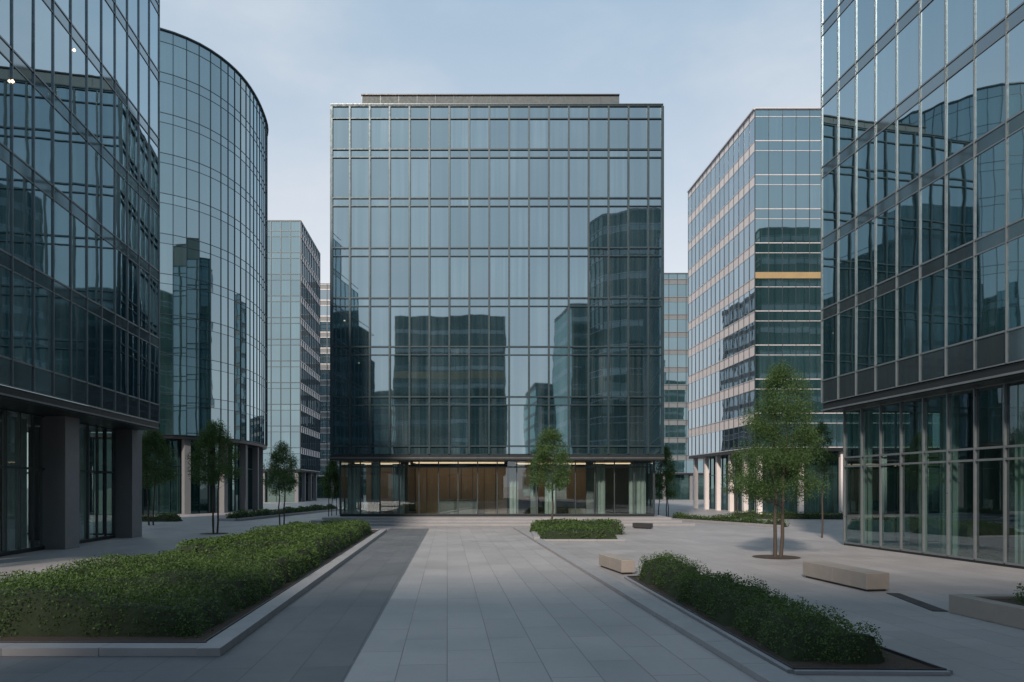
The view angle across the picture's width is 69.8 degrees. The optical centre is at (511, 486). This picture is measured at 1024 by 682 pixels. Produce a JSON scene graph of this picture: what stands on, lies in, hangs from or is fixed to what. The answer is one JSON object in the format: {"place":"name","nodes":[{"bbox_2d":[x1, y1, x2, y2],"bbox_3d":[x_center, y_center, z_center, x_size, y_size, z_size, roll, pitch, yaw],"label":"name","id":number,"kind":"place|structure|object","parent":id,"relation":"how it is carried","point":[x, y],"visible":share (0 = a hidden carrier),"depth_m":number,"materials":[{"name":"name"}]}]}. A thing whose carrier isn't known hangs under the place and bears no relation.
{"place":"outdoors","nodes":[
{"label":"outdoors","id":0,"kind":"place"},
{"bbox_2d":[0,535,100,551],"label":"floor","id":1,"kind":"structure","parent":0,"point":[36,542],"depth_m":32.98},
{"bbox_2d":[0,416,141,548],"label":"columns","id":2,"kind":"structure","parent":1,"relation":"on","point":[56,486],"depth_m":31.26,"materials":[{"name":"concrete"}]},
{"bbox_2d":[0,528,428,681],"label":"dark paving","id":3,"kind":"structure","parent":0,"point":[321,630],"depth_m":11.88,"materials":[{"name":"stone"}]},
{"bbox_2d":[27,0,820,487],"label":"sky","id":4,"kind":"structure","parent":0,"point":[709,63],"materials":[{"name":"blue"}]},
{"bbox_2d":[0,488,1023,681],"bbox_3d":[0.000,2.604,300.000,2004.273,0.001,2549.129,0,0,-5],"label":"ground","id":5,"kind":"structure","parent":0,"point":[966,649],"depth_m":24.33,"materials":[{"name":"grey concrete"}]},
{"bbox_2d":[0,385,157,556],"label":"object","id":6,"kind":"structure","parent":5,"relation":"on","point":[17,404],"depth_m":29.68,"materials":[{"name":"metal"}]},
{"bbox_2d":[2,415,89,550],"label":"curtains","id":7,"kind":"object","parent":6,"relation":"attached to","point":[12,485],"visible":0.54,"depth_m":29.80,"materials":[{"name":"fabric"}]},
{"bbox_2d":[0,408,114,552],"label":"mullions","id":8,"kind":"object","parent":6,"relation":"on","point":[96,472],"visible":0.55,"depth_m":33.95,"materials":[{"name":"metal"}]},
{"bbox_2d":[0,0,158,421],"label":"spandrel panels","id":9,"kind":"object","parent":6,"relation":"on","point":[23,376],"visible":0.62,"depth_m":29.16,"materials":[{"name":"grey glass"}]},
{"bbox_2d":[0,0,158,405],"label":"curtain wall glass","id":10,"kind":"object","parent":9,"relation":"attached to","point":[23,186],"visible":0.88,"depth_m":29.42,"materials":[{"name":"glass"}]},
{"bbox_2d":[0,0,159,428],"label":"mullions","id":11,"kind":"object","parent":6,"relation":"on","point":[13,154],"visible":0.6,"depth_m":29.84,"materials":[{"name":"grey metal"}]},
{"bbox_2d":[142,429,180,524],"bbox_3d":[-24.530,-0.835,49.960,3.624,6.880,3.673,0,0,0],"label":"tree","id":12,"kind":"object","parent":5,"relation":"on","point":[157,441],"visible":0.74,"depth_m":49.87,"materials":[{"name":"green plant"}]},
{"bbox_2d":[142,512,182,521],"bbox_3d":[-27.310,2.248,55.660,4.680,0.726,1.620,0,0,0],"label":"hedge","id":13,"kind":"object","parent":5,"relation":"on","point":[168,517],"visible":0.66,"depth_m":55.29,"materials":[{"name":"green plant"}]},
{"bbox_2d":[90,439,250,513],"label":"ground floor glass","id":14,"kind":"object","parent":5,"relation":"on","point":[163,498],"visible":0.25,"depth_m":70.17,"materials":[{"name":"glass"}]},
{"bbox_2d":[90,27,268,514],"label":"mullions","id":15,"kind":"object","parent":5,"relation":"on","point":[222,58],"visible":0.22,"depth_m":74.81,"materials":[{"name":"grey metal"}]},
{"bbox_2d":[90,31,266,444],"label":"curtain wall glass","id":16,"kind":"object","parent":15,"relation":"attached to","point":[173,223],"visible":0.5,"depth_m":71.22,"materials":[{"name":"blue glass"}]},
{"bbox_2d":[0,529,386,656],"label":"planter","id":17,"kind":"object","parent":5,"relation":"on","point":[221,639],"visible":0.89,"depth_m":12.07,"materials":[{"name":"concrete"}]},
{"bbox_2d":[0,544,311,638],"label":"hedge","id":18,"kind":"object","parent":17,"relation":"in","point":[178,594],"visible":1,"depth_m":13.58,"materials":[{"name":"green plant"}]},
{"bbox_2d":[168,518,371,569],"bbox_3d":[-8.770,2.059,31.190,5.760,1.063,19.080,0,0,0],"label":"hedge","id":19,"kind":"object","parent":17,"relation":"in","point":[317,544],"visible":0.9,"depth_m":25.73,"materials":[{"name":"green plant"}]},
{"bbox_2d":[182,439,262,513],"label":"columns","id":20,"kind":"structure","parent":5,"relation":"on","point":[257,474],"depth_m":78.27,"materials":[{"name":"concrete"}]},
{"bbox_2d":[90,434,266,449],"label":"fascia band","id":21,"kind":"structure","parent":20,"relation":"on","point":[239,442],"depth_m":70.21,"materials":[{"name":"metal"}]},
{"bbox_2d":[98,30,266,445],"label":"mullions","id":22,"kind":"object","parent":21,"relation":"on","point":[219,219],"visible":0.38,"depth_m":72.35,"materials":[{"name":"metal"}]},
{"bbox_2d":[219,509,338,520],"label":"kerb","id":23,"kind":"structure","parent":5,"relation":"on","point":[257,517],"depth_m":61.81,"materials":[{"name":"concrete"}]},
{"bbox_2d":[225,504,337,517],"bbox_3d":[-20.730,2.157,69.190,3.240,0.918,26.280,0,0,0],"label":"hedge","id":24,"kind":"object","parent":5,"relation":"on","point":[243,513],"visible":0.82,"depth_m":64.42,"materials":[{"name":"green plant"}]},
{"bbox_2d":[260,440,303,525],"bbox_3d":[-14.795,-0.212,46.891,2.675,5.631,2.783,0,0,0],"label":"tree","id":25,"kind":"object","parent":5,"relation":"on","point":[289,480],"visible":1,"depth_m":46.68,"materials":[{"name":"green plant"}]},
{"bbox_2d":[266,472,306,501],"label":"ground floor glass","id":26,"kind":"object","parent":5,"relation":"on","point":[289,497],"visible":0.1,"depth_m":126.20,"materials":[{"name":"glass"}]},
{"bbox_2d":[263,472,316,501],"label":"columns","id":27,"kind":"structure","parent":5,"relation":"on","point":[304,488],"depth_m":131.63,"materials":[{"name":"concrete"}]},
{"bbox_2d":[263,470,319,472],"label":"fascia band","id":28,"kind":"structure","parent":27,"relation":"on","point":[306,471],"depth_m":128.28,"materials":[{"name":"metal"}]},
{"bbox_2d":[263,220,319,501],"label":"mullions","id":29,"kind":"object","parent":5,"relation":"on","point":[290,317],"visible":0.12,"depth_m":128.23,"materials":[{"name":"metal"}]},
{"bbox_2d":[263,222,299,469],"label":"curtain wall glass","id":30,"kind":"object","parent":29,"relation":"attached to","point":[273,345],"visible":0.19,"depth_m":125.00,"materials":[{"name":"glass"}]},
{"bbox_2d":[300,222,319,471],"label":"aluminium trim","id":31,"kind":"structure","parent":29,"relation":"attached to","point":[311,334],"depth_m":133.38,"materials":[{"name":"grey metal"}]},
{"bbox_2d":[301,224,319,470],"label":"curtain wall glass","id":32,"kind":"object","parent":31,"relation":"attached to","point":[309,357],"visible":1,"depth_m":132.98,"materials":[{"name":"glass"}]},
{"bbox_2d":[301,233,319,456],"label":"cladding bands","id":33,"kind":"object","parent":29,"relation":"attached to","point":[310,353],"visible":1,"depth_m":132.97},
{"bbox_2d":[318,459,343,516],"bbox_3d":[-15.276,0.073,62.036,2.357,5.057,2.367,0,0,0],"label":"tree","id":34,"kind":"object","parent":5,"relation":"on","point":[333,474],"visible":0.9,"depth_m":61.71,"materials":[{"name":"green plant"}]},
{"bbox_2d":[317,283,364,497],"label":"mullions","id":35,"kind":"object","parent":5,"relation":"on","point":[327,394],"visible":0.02,"depth_m":169.94,"materials":[{"name":"metal"}]},
{"bbox_2d":[318,290,362,474],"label":"curtain wall glass","id":36,"kind":"object","parent":35,"relation":"attached to","point":[323,376],"visible":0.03,"depth_m":170.00,"materials":[{"name":"glass"}]},
{"bbox_2d":[320,285,351,464],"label":"grey bands","id":37,"kind":"object","parent":36,"relation":"attached to","point":[323,414],"visible":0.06,"depth_m":170.00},
{"bbox_2d":[317,478,364,497],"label":"ground floor glass","id":38,"kind":"object","parent":5,"relation":"on","point":[319,492],"visible":0.03,"depth_m":171.00,"materials":[{"name":"glass"}]},
{"bbox_2d":[304,511,694,525],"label":"steps","id":39,"kind":"structure","parent":5,"relation":"on","point":[657,520],"depth_m":50.20,"materials":[{"name":"stone"}]},
{"bbox_2d":[361,512,628,513],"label":"floor","id":40,"kind":"structure","parent":39,"relation":"on","point":[496,513],"depth_m":57.61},
{"bbox_2d":[366,468,585,512],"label":"lobby wood wall","id":41,"kind":"structure","parent":40,"relation":"on","point":[448,483],"depth_m":57.60,"materials":[{"name":"brown wood"}]},
{"bbox_2d":[330,94,663,515],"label":"trim","id":42,"kind":"structure","parent":40,"relation":"on","point":[505,459],"depth_m":52.53,"materials":[{"name":"metal"}]},
{"bbox_2d":[362,96,618,102],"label":"roof","id":43,"kind":"structure","parent":42,"relation":"on","point":[486,99],"depth_m":55.95,"materials":[{"name":"grey metal"}]},
{"bbox_2d":[356,462,629,463],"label":"ceiling lights","id":44,"kind":"object","parent":42,"relation":"attached to","point":[479,463],"visible":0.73,"depth_m":56.74},
{"bbox_2d":[330,105,663,454],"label":"mullions","id":45,"kind":"object","parent":42,"relation":"on","point":[508,297],"visible":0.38,"depth_m":51.89,"materials":[{"name":"grey metal"}]},
{"bbox_2d":[333,107,660,454],"bbox_3d":[-1.060,-14.660,63.000,23.405,24.680,22.005,0,0,0],"label":"curtain wall glass","id":46,"kind":"object","parent":45,"relation":"attached to","point":[498,285],"visible":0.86,"depth_m":52.00,"materials":[{"name":"blue glass"}]},
{"bbox_2d":[331,96,662,514],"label":"mullions","id":47,"kind":"object","parent":42,"relation":"on","point":[399,466],"visible":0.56,"depth_m":51.85,"materials":[{"name":"metal"}]},
{"bbox_2d":[365,462,652,513],"bbox_3d":[-1.074,0.040,63.598,22.660,3.880,20.804,0,0,0],"label":"ground floor glass","id":48,"kind":"object","parent":42,"relation":"on","point":[649,490],"visible":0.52,"depth_m":55.06,"materials":[{"name":"glass"}]},
{"bbox_2d":[348,464,645,513],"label":"curtains","id":49,"kind":"object","parent":40,"relation":"on","point":[354,490],"visible":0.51,"depth_m":54.02,"materials":[{"name":"fabric"}]},
{"bbox_2d":[368,465,628,513],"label":"interior walls","id":50,"kind":"structure","parent":40,"relation":"on","point":[563,506],"depth_m":62.00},
{"bbox_2d":[371,462,638,513],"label":"columns","id":51,"kind":"structure","parent":40,"relation":"on","point":[451,506],"depth_m":55.20,"materials":[{"name":"concrete"}]},
{"bbox_2d":[527,425,574,519],"bbox_3d":[2.183,-0.461,41.671,2.813,6.133,2.851,0,0,0],"label":"tree","id":52,"kind":"object","parent":5,"relation":"on","point":[544,453],"visible":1,"depth_m":41.37,"materials":[{"name":"green plant"}]},
{"bbox_2d":[532,531,624,541],"bbox_3d":[3.224,2.490,37.173,4.347,0.221,4.447,0,0,0],"label":"planter","id":53,"kind":"object","parent":5,"relation":"on","point":[535,535],"visible":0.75,"depth_m":34.95,"materials":[{"name":"concrete"}]},
{"bbox_2d":[530,518,624,538],"bbox_3d":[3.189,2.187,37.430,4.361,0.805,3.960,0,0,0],"label":"hedge","id":54,"kind":"object","parent":53,"relation":"in","point":[571,531],"visible":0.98,"depth_m":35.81,"materials":[{"name":"green plant"}]},
{"bbox_2d":[599,553,634,573],"bbox_3d":[3.256,2.389,22.939,0.420,0.421,2.234,0,0,-11],"label":"stone bench","id":55,"kind":"object","parent":5,"relation":"on","point":[618,564],"visible":1,"depth_m":22.35,"materials":[{"name":"stone"}]},
{"bbox_2d":[632,523,652,528],"bbox_3d":[8.191,2.429,45.991,1.267,0.341,0.400,0,0,45],"label":"stone bench","id":56,"kind":"object","parent":5,"relation":"on","point":[643,525],"visible":1,"depth_m":45.72,"materials":[{"name":"stone"}]},
{"bbox_2d":[513,527,802,681],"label":"kerb","id":57,"kind":"structure","parent":5,"relation":"on","point":[751,665],"depth_m":13.05,"materials":[{"name":"concrete"}]},
{"bbox_2d":[655,444,679,516],"bbox_3d":[13.174,-0.554,64.028,2.714,6.314,2.954,0,0,0],"label":"tree","id":58,"kind":"object","parent":5,"relation":"on","point":[668,476],"visible":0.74,"depth_m":63.69,"materials":[{"name":"green plant"}]},
{"bbox_2d":[662,475,692,499],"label":"columns","id":59,"kind":"structure","parent":5,"relation":"on","point":[690,487],"depth_m":150.45,"materials":[{"name":"concrete"}]},
{"bbox_2d":[658,473,709,474],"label":"fascia band","id":60,"kind":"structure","parent":59,"relation":"on","point":[686,474],"depth_m":150.03,"materials":[{"name":"metal"}]},
{"bbox_2d":[661,273,709,472],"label":"mullions","id":61,"kind":"object","parent":60,"relation":"on","point":[676,367],"visible":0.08,"depth_m":149.90,"materials":[{"name":"grey metal"}]},
{"bbox_2d":[655,274,709,471],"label":"curtain wall glass","id":62,"kind":"object","parent":61,"relation":"attached to","point":[671,377],"visible":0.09,"depth_m":150.00,"materials":[{"name":"glass"}]},
{"bbox_2d":[664,280,709,459],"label":"grey bands","id":63,"kind":"object","parent":62,"relation":"attached to","point":[674,334],"visible":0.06,"depth_m":150.00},
{"bbox_2d":[655,273,709,499],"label":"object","id":64,"kind":"object","parent":5,"relation":"on","point":[677,401],"visible":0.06,"depth_m":149.88,"materials":[{"name":"metal"}]},
{"bbox_2d":[656,475,709,498],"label":"ground floor glass","id":65,"kind":"object","parent":5,"relation":"on","point":[682,485],"visible":0.14,"depth_m":151.00,"materials":[{"name":"glass"}]},
{"bbox_2d":[672,518,780,527],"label":"kerb","id":66,"kind":"structure","parent":5,"relation":"on","point":[736,523],"depth_m":51.15,"materials":[{"name":"concrete"}]},
{"bbox_2d":[672,512,789,526],"bbox_3d":[15.420,2.272,53.010,5.940,0.666,11.520,0,0,0],"label":"hedge","id":67,"kind":"object","parent":5,"relation":"on","point":[682,515],"visible":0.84,"depth_m":52.45,"materials":[{"name":"green plant"}]},
{"bbox_2d":[721,450,750,513],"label":"tree","id":68,"kind":"object","parent":5,"relation":"on","point":[736,464],"visible":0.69,"depth_m":65.82,"materials":[{"name":"green plant"}]},
{"bbox_2d":[753,555,800,558],"bbox_3d":[9.800,2.588,27.200,1.700,0.001,1.700,0,0,0],"label":"tree pit","id":69,"kind":"object","parent":5,"relation":"on","point":[777,557],"visible":0.97,"depth_m":26.93,"materials":[{"name":"soil"}]},
{"bbox_2d":[731,358,830,556],"bbox_3d":[9.872,-1.086,27.197,3.480,7.387,3.567,0,0,0],"label":"tree","id":70,"kind":"object","parent":69,"relation":"on","point":[775,461],"visible":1,"depth_m":26.85,"materials":[{"name":"green plant"}]},
{"bbox_2d":[624,576,952,675],"bbox_3d":[4.358,2.565,15.577,2.281,0.070,11.257,0,0,-7],"label":"planter","id":71,"kind":"object","parent":5,"relation":"on","point":[897,663],"visible":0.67,"depth_m":10.74,"materials":[{"name":"concrete"}]},
{"bbox_2d":[636,550,888,664],"bbox_3d":[4.610,2.142,15.760,2.520,0.895,10.620,0,0,0],"label":"hedge","id":72,"kind":"object","parent":71,"relation":"in","point":[782,627],"visible":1,"depth_m":12.49,"materials":[{"name":"green plant"}]},
{"bbox_2d":[727,509,889,519],"bbox_3d":[24.060,2.201,59.560,12.420,0.838,3.420,0,0,0],"label":"hedge","id":73,"kind":"object","parent":5,"relation":"on","point":[807,515],"visible":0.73,"depth_m":59.28,"materials":[{"name":"green plant"}]},
{"bbox_2d":[691,110,939,513],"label":"mullions","id":74,"kind":"object","parent":5,"relation":"on","point":[820,473],"visible":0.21,"depth_m":72.65,"materials":[{"name":"metal"}]},
{"bbox_2d":[688,119,850,455],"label":"curtain wall glass","id":75,"kind":"object","parent":74,"relation":"attached to","point":[709,355],"visible":0.38,"depth_m":78.73,"materials":[{"name":"blue glass"}]},
{"bbox_2d":[688,112,886,513],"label":"cladding bands","id":76,"kind":"object","parent":74,"relation":"attached to","point":[706,315],"visible":0.38,"depth_m":78.44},
{"bbox_2d":[755,272,820,277],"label":"ochre band","id":77,"kind":"object","parent":74,"relation":"attached to","point":[787,274],"visible":0.36,"depth_m":69.92,"materials":[{"name":"metal"}]},
{"bbox_2d":[755,110,939,446],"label":"curtain wall glass","id":78,"kind":"object","parent":74,"relation":"attached to","point":[795,324],"visible":0.34,"depth_m":70.00,"materials":[{"name":"blue glass"}]},
{"bbox_2d":[807,421,839,537],"bbox_3d":[15.926,-0.422,37.580,1.571,6.051,1.498,0,0,40],"label":"tree","id":79,"kind":"object","parent":5,"relation":"on","point":[822,427],"visible":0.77,"depth_m":37.50,"materials":[{"name":"green plant"}]},
{"bbox_2d":[711,452,939,512],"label":"ground floor glass","id":80,"kind":"object","parent":5,"relation":"on","point":[852,495],"visible":0.25,"depth_m":72.00,"materials":[{"name":"glass"}]},
{"bbox_2d":[689,448,939,458],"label":"fascia band","id":81,"kind":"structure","parent":80,"relation":"on","point":[721,454],"depth_m":71.22,"materials":[{"name":"metal"}]},
{"bbox_2d":[687,107,939,455],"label":"aluminium trim","id":82,"kind":"structure","parent":81,"relation":"on","point":[741,125],"depth_m":70.99,"materials":[{"name":"silver metal"}]},
{"bbox_2d":[803,561,888,590],"bbox_3d":[8.907,2.369,19.741,0.620,0.461,3.021,0,0,-8],"label":"stone bench","id":83,"kind":"object","parent":5,"relation":"on","point":[864,579],"visible":1,"depth_m":19.09,"materials":[{"name":"stone"}]},
{"bbox_2d":[887,593,947,611],"bbox_3d":[9.126,2.594,16.620,0.300,0.013,2.618,0,0,8],"label":"drain channel","id":84,"kind":"object","parent":5,"relation":"on","point":[917,602],"visible":1,"depth_m":16.43,"materials":[{"name":"metal"}]},
{"bbox_2d":[823,361,1023,568],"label":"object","id":85,"kind":"structure","parent":5,"relation":"on","point":[989,397],"depth_m":27.40,"materials":[{"name":"metal"}]},
{"bbox_2d":[821,0,1023,566],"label":"mullions","id":86,"kind":"object","parent":85,"relation":"on","point":[948,461],"visible":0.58,"depth_m":27.27,"materials":[{"name":"grey metal"}]},
{"bbox_2d":[822,0,1023,402],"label":"spandrel panels","id":87,"kind":"object","parent":85,"relation":"on","point":[989,350],"visible":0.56,"depth_m":26.60,"materials":[{"name":"grey glass"}]},
{"bbox_2d":[822,0,1023,381],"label":"curtain wall glass","id":88,"kind":"object","parent":87,"relation":"attached to","point":[989,189],"visible":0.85,"depth_m":26.88,"materials":[{"name":"glass"}]},
{"bbox_2d":[859,385,1023,563],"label":"curtains","id":89,"kind":"object","parent":85,"relation":"attached to","point":[954,479],"visible":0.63,"depth_m":27.35,"materials":[{"name":"fabric"}]},
{"bbox_2d":[949,594,1023,629],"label":"planter","id":90,"kind":"object","parent":5,"relation":"on","point":[1002,609],"visible":1,"depth_m":14.35,"materials":[{"name":"concrete"}]},
{"bbox_2d":[1009,583,1023,604],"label":"hedge","id":91,"kind":"object","parent":90,"relation":"in","point":[1019,594],"visible":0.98,"depth_m":14.49,"materials":[{"name":"green plant"}]},
{"label":"tree pit","id":92,"kind":"object","parent":5,"relation":"on","visible":0},
{"bbox_2d":[185,419,243,533],"bbox_3d":[-16.587,-0.632,40.931,3.092,6.471,2.958,0,0,0],"label":"tree","id":93,"kind":"object","parent":92,"relation":"on","point":[212,434],"visible":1,"depth_m":40.62,"materials":[{"name":"green plant"}]},
{"bbox_2d":[344,528,758,681],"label":"path","id":94,"kind":"structure","parent":0,"point":[488,605],"depth_m":13.47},
{"bbox_2d":[873,543,1014,562],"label":"floor","id":95,"kind":"structure","parent":0,"point":[991,552],"depth_m":28.89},
{"bbox_2d":[910,401,979,551],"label":"columns","id":96,"kind":"structure","parent":95,"relation":"on","point":[965,481],"depth_m":28.74,"materials":[{"name":"concrete"}]},
{"bbox_2d":[980,405,1014,547],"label":"interior walls","id":97,"kind":"structure","parent":95,"relation":"on","point":[991,488],"depth_m":31.42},
{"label":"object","id":98,"kind":"object","parent":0,"visible":0},
{"bbox_2d":[318,284,364,475],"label":"aluminium trim","id":99,"kind":"structure","parent":98,"relation":"on","point":[326,353],"depth_m":169.90,"materials":[{"name":"silver metal"}]}
]}

